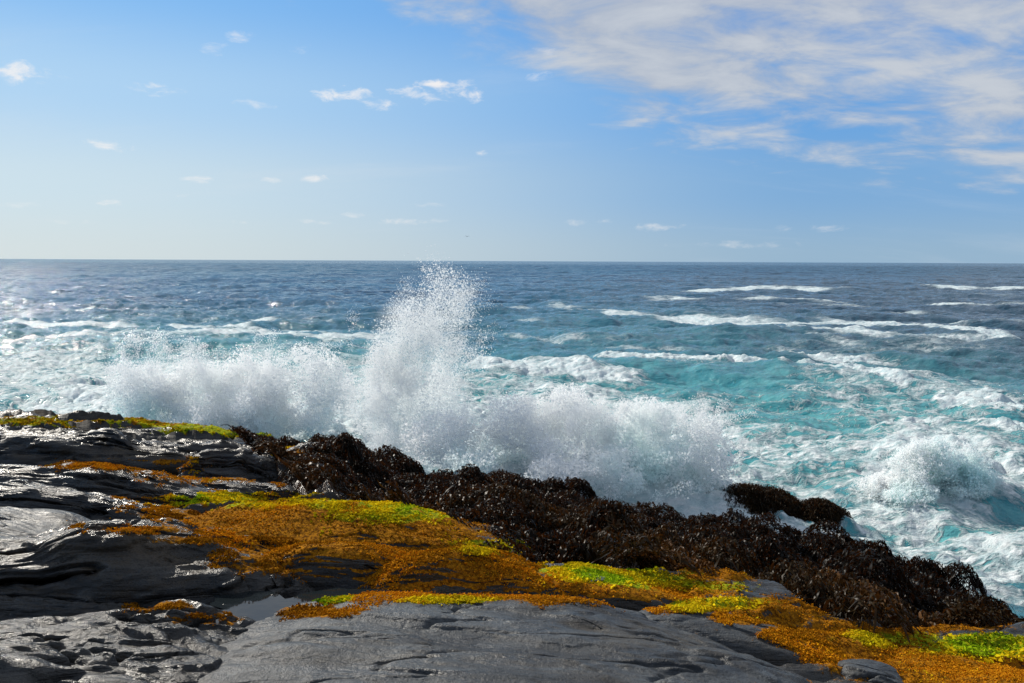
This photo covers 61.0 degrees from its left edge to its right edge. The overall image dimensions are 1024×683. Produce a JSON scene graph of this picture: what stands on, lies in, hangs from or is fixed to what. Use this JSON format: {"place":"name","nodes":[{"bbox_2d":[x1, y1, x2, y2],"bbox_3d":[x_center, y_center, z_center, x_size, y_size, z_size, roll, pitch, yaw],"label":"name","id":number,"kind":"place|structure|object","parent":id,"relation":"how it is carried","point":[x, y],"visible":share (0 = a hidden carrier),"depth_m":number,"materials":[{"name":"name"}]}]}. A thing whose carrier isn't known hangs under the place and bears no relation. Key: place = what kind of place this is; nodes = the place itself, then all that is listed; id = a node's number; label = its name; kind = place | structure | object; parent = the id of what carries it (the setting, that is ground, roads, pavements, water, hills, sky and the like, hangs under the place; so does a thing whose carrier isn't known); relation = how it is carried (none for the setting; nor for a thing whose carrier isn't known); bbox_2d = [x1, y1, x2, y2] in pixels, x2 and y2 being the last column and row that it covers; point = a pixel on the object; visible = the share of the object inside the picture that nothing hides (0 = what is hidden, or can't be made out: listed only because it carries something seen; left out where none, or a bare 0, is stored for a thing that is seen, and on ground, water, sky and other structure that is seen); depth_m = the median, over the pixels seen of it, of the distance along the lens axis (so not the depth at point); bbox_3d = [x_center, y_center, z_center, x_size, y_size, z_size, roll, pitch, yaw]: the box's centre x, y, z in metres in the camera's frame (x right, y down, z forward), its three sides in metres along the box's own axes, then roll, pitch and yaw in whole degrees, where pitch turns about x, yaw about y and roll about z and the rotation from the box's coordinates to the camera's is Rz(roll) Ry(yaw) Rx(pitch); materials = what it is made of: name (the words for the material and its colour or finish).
{"place":"outdoors","nodes":[
{"label":"outdoors","id":0,"kind":"place"},
{"bbox_2d":[0,259,1023,617],"bbox_3d":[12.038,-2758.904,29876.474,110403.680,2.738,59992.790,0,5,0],"label":"sea","id":1,"kind":"structure","parent":0,"point":[828,371],"depth_m":55.91,"materials":[{"name":"liquid"}]},
{"bbox_2d":[97,327,361,437],"bbox_3d":[-8.034,1.455,25.153,8.064,4.188,3.683,1,5,6],"label":"wave splash","id":2,"kind":"object","parent":1,"relation":"on","point":[270,410],"visible":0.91,"depth_m":24.71,"materials":[{"name":"white liquid"}]},
{"bbox_2d":[330,246,497,472],"bbox_3d":[-2.262,0.591,20.908,4.202,5.822,2.936,-1,5,-15],"label":"wave splash","id":3,"kind":"object","parent":1,"relation":"on","point":[378,407],"visible":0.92,"depth_m":20.66,"materials":[{"name":"white liquid"}]},
{"bbox_2d":[390,379,758,500],"bbox_3d":[1.402,2.224,19.244,8.279,2.710,3.803,0,5,0],"label":"wave splash","id":4,"kind":"object","parent":1,"relation":"on","point":[540,433],"visible":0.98,"depth_m":19.23,"materials":[{"name":"white liquid"}]},
{"bbox_2d":[706,482,803,518],"bbox_3d":[5.020,4.096,19.578,4.034,1.932,2.408,0,5,0],"label":"seaweed rock","id":5,"kind":"object","parent":1,"relation":"in","point":[761,499],"visible":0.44,"depth_m":19.09,"materials":[{"name":"stone"}]},
{"bbox_2d":[792,497,852,525],"bbox_3d":[6.736,4.138,19.333,2.156,1.402,1.725,0,5,0],"label":"seaweed rock","id":6,"kind":"object","parent":1,"relation":"in","point":[815,509],"visible":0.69,"depth_m":18.98,"materials":[{"name":"stone"}]},
{"bbox_2d":[838,428,1011,507],"bbox_3d":[9.855,3.042,20.584,4.384,1.995,1.976,0,5,0],"label":"wave splash","id":7,"kind":"object","parent":1,"relation":"on","point":[928,457],"visible":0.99,"depth_m":20.46,"materials":[{"name":"white liquid"}]},
{"bbox_2d":[0,409,1023,682],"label":"rock ground","id":8,"kind":"structure","parent":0,"point":[810,671],"depth_m":6.03,"materials":[{"name":"stone"}]},
{"bbox_2d":[0,506,91,537],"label":"rock ledge","id":9,"kind":"object","parent":8,"relation":"on","point":[15,522],"visible":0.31,"depth_m":6.79,"materials":[{"name":"grey stone"}]},
{"bbox_2d":[0,585,135,620],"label":"rock ledge","id":10,"kind":"object","parent":8,"relation":"on","point":[50,604],"visible":0.17,"depth_m":5.15,"materials":[{"name":"stone"}]},
{"bbox_2d":[0,479,198,520],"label":"rock ledge","id":11,"kind":"object","parent":8,"relation":"on","point":[25,493],"visible":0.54,"depth_m":7.49,"materials":[{"name":"stone"}]},
{"bbox_2d":[1,663,197,682],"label":"rock ledge","id":12,"kind":"object","parent":8,"relation":"on","point":[91,675],"visible":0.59,"depth_m":3.93,"materials":[{"name":"stone"}]},
{"bbox_2d":[0,461,251,508],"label":"rock ledge","id":13,"kind":"object","parent":8,"relation":"on","point":[120,482],"visible":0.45,"depth_m":8.57,"materials":[{"name":"stone"}]},
{"bbox_2d":[0,599,255,682],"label":"rock ledge","id":14,"kind":"object","parent":8,"relation":"on","point":[163,644],"visible":0.83,"depth_m":4.28,"materials":[{"name":"stone"}]},
{"bbox_2d":[0,414,278,474],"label":"rock ledge","id":15,"kind":"object","parent":8,"relation":"on","point":[36,445],"visible":0.41,"depth_m":12.47,"materials":[{"name":"stone"}]},
{"bbox_2d":[11,529,299,548],"bbox_3d":[-2.693,1.574,6.275,2.452,0.480,0.423,0,-8,-8],"label":"rock ledge","id":16,"kind":"object","parent":8,"relation":"on","point":[52,530],"visible":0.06,"depth_m":6.23,"materials":[{"name":"stone"}]},
{"bbox_2d":[0,518,315,609],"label":"rock ledge","id":17,"kind":"object","parent":8,"relation":"on","point":[96,563],"visible":0.6,"depth_m":5.32,"materials":[{"name":"stone"}]},
{"bbox_2d":[177,447,278,482],"bbox_3d":[-3.527,1.916,11.286,1.618,1.116,0.837,1,-2,4],"label":"rock ledge","id":18,"kind":"object","parent":8,"relation":"on","point":[242,462],"visible":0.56,"depth_m":11.03,"materials":[{"name":"stone"}]},
{"bbox_2d":[188,477,297,501],"bbox_3d":[-3.746,1.935,10.299,2.824,0.671,0.908,1,-4,5],"label":"rock ledge","id":19,"kind":"object","parent":8,"relation":"on","point":[248,487],"visible":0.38,"depth_m":10.00,"materials":[{"name":"stone"}]},
{"bbox_2d":[210,588,388,627],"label":"tide pool","id":20,"kind":"structure","parent":8,"relation":"on","point":[258,605],"depth_m":5.16,"materials":[{"name":"black liquid"}]},
{"bbox_2d":[264,442,348,458],"bbox_3d":[-2.944,1.886,11.586,1.669,1.074,1.051,1,2,12],"label":"rock ledge","id":21,"kind":"object","parent":8,"relation":"on","point":[296,447],"visible":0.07,"depth_m":11.60,"materials":[{"name":"stone"}]},
{"bbox_2d":[273,542,414,590],"bbox_3d":[-1.114,1.700,5.862,1.991,0.742,0.807,1,-5,5],"label":"rock ledge","id":22,"kind":"object","parent":8,"relation":"on","point":[325,571],"visible":0.25,"depth_m":5.52,"materials":[{"name":"stone"}]},
{"bbox_2d":[189,500,529,561],"bbox_3d":[-1.516,1.735,7.040,3.395,0.891,1.525,1,-1,4],"label":"rock ledge","id":23,"kind":"object","parent":8,"relation":"on","point":[307,529],"visible":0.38,"depth_m":6.69,"materials":[{"name":"plant"}]},
{"bbox_2d":[358,550,567,595],"bbox_3d":[-0.355,1.665,5.603,1.563,0.663,0.503,0,-5,-7],"label":"rock ledge","id":24,"kind":"object","parent":8,"relation":"on","point":[451,571],"visible":0.39,"depth_m":5.43,"materials":[{"name":"plant"}]},
{"bbox_2d":[198,592,810,682],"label":"rock ledge","id":25,"kind":"object","parent":8,"relation":"on","point":[508,640],"visible":0.86,"depth_m":4.23,"materials":[{"name":"grey stone"}]},
{"bbox_2d":[0,414,1023,682],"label":"moss","id":26,"kind":"object","parent":8,"relation":"on","point":[674,588],"visible":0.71,"depth_m":5.61,"materials":[{"name":"plant"}]},
{"bbox_2d":[538,563,694,610],"bbox_3d":[0.843,1.802,5.761,2.220,0.452,0.685,11,0,5],"label":"moss","id":27,"kind":"object","parent":8,"relation":"on","point":[635,601],"visible":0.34,"depth_m":5.49,"materials":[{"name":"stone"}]},
{"bbox_2d":[221,424,1023,642],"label":"seaweed","id":28,"kind":"object","parent":8,"relation":"on","point":[538,517],"visible":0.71,"depth_m":8.23,"materials":[{"name":"brown plant"}]},
{"bbox_2d":[639,609,845,665],"bbox_3d":[1.321,1.764,4.971,1.331,0.322,0.412,11,3,8],"label":"rock ledge","id":29,"kind":"object","parent":8,"relation":"on","point":[738,636],"visible":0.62,"depth_m":4.86,"materials":[{"name":"grey stone"}]},
{"bbox_2d":[798,628,895,660],"bbox_3d":[2.120,2.062,5.529,1.880,0.432,0.607,11,3,7],"label":"moss","id":30,"kind":"object","parent":8,"relation":"on","point":[850,649],"visible":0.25,"depth_m":5.33,"materials":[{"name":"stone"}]},
{"bbox_2d":[837,659,903,682],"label":"rock ledge","id":31,"kind":"object","parent":8,"relation":"on","point":[873,671],"visible":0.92,"depth_m":4.61,"materials":[{"name":"grey stone"}]},
{"bbox_2d":[887,650,1023,680],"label":"moss","id":32,"kind":"object","parent":8,"relation":"on","point":[961,658],"visible":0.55,"depth_m":5.24,"materials":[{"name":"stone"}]},
{"bbox_2d":[0,0,1023,262],"label":"sky","id":33,"kind":"structure","parent":0,"point":[839,131],"materials":[{"name":"blue"}]}
]}

